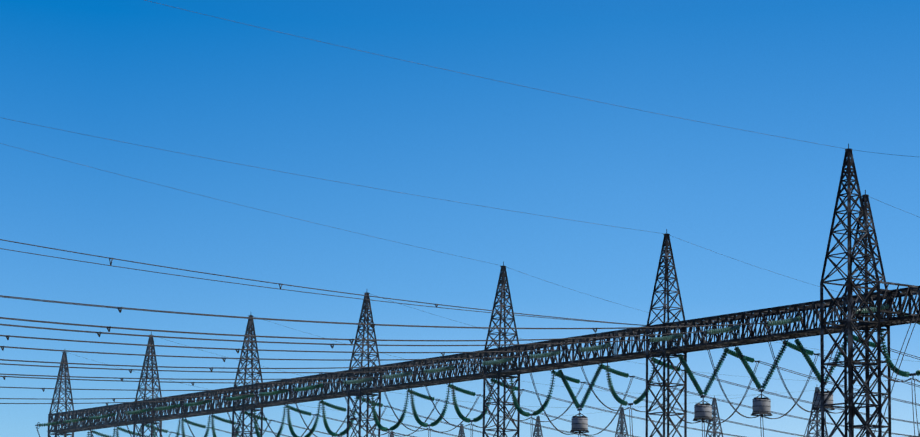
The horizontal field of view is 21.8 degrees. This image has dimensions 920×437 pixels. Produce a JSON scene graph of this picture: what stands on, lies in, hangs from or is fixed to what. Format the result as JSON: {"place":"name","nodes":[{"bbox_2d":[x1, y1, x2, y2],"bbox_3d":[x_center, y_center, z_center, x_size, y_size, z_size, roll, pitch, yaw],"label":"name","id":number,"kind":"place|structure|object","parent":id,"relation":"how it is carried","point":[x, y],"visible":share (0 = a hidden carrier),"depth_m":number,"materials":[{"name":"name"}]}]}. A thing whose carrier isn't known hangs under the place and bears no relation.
{"place":"outdoors","nodes":[
{"label":"outdoors","id":0,"kind":"place"},
{"bbox_2d":[0,0,919,436],"label":"sky","id":1,"kind":"structure","parent":0,"point":[836,73],"materials":[{"name":"blue"}]},
{"bbox_2d":[38,330,919,436],"bbox_3d":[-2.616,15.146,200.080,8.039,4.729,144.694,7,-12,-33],"label":"insulator discs","id":2,"kind":"object","parent":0,"point":[744,359],"visible":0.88,"depth_m":192.85,"materials":[{"name":"green glass"}]},
{"bbox_2d":[390,387,919,436],"bbox_3d":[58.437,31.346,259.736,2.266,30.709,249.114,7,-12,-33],"label":"gantry row","id":3,"kind":"object","parent":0,"point":[621,425],"visible":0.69,"depth_m":300.86,"materials":[{"name":"metal"}]},
{"label":"ground","id":4,"kind":"structure","parent":0,"visible":0},
{"bbox_2d":[47,144,919,436],"bbox_3d":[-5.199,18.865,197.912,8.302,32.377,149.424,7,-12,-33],"label":"gantry","id":5,"kind":"object","parent":4,"relation":"on","point":[879,318],"visible":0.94,"depth_m":175.51,"materials":[{"name":"metal"}]},
{"bbox_2d":[1,0,919,418],"bbox_3d":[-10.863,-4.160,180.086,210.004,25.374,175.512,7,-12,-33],"label":"earth wires","id":6,"kind":"object","parent":5,"relation":"attached to","point":[459,202],"visible":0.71,"depth_m":173.20,"materials":[{"name":"grey metal"}]},
{"bbox_2d":[35,294,915,436],"bbox_3d":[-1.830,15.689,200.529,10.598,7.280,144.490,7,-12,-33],"label":"string hardware","id":7,"kind":"object","parent":5,"relation":"on","point":[699,403],"visible":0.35,"depth_m":182.10,"materials":[{"name":"metal"}]},
{"bbox_2d":[0,239,919,436],"bbox_3d":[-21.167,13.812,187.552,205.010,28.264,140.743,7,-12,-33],"label":"conductors","id":8,"kind":"object","parent":7,"relation":"attached to","point":[537,394],"visible":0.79,"depth_m":169.07,"materials":[{"name":"grey metal"}]},
{"bbox_2d":[343,303,919,384],"bbox_3d":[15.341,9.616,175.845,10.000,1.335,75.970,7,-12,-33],"label":"insulator discs sunlit","id":9,"kind":"object","parent":7,"relation":"on","point":[711,331],"visible":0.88,"depth_m":177.20,"materials":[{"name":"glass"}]},
{"bbox_2d":[571,393,832,429],"bbox_3d":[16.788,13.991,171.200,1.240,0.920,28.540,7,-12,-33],"label":"line traps","id":10,"kind":"object","parent":7,"relation":"hanging from","point":[761,406],"visible":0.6,"depth_m":169.69,"materials":[{"name":"metal"}]}
]}

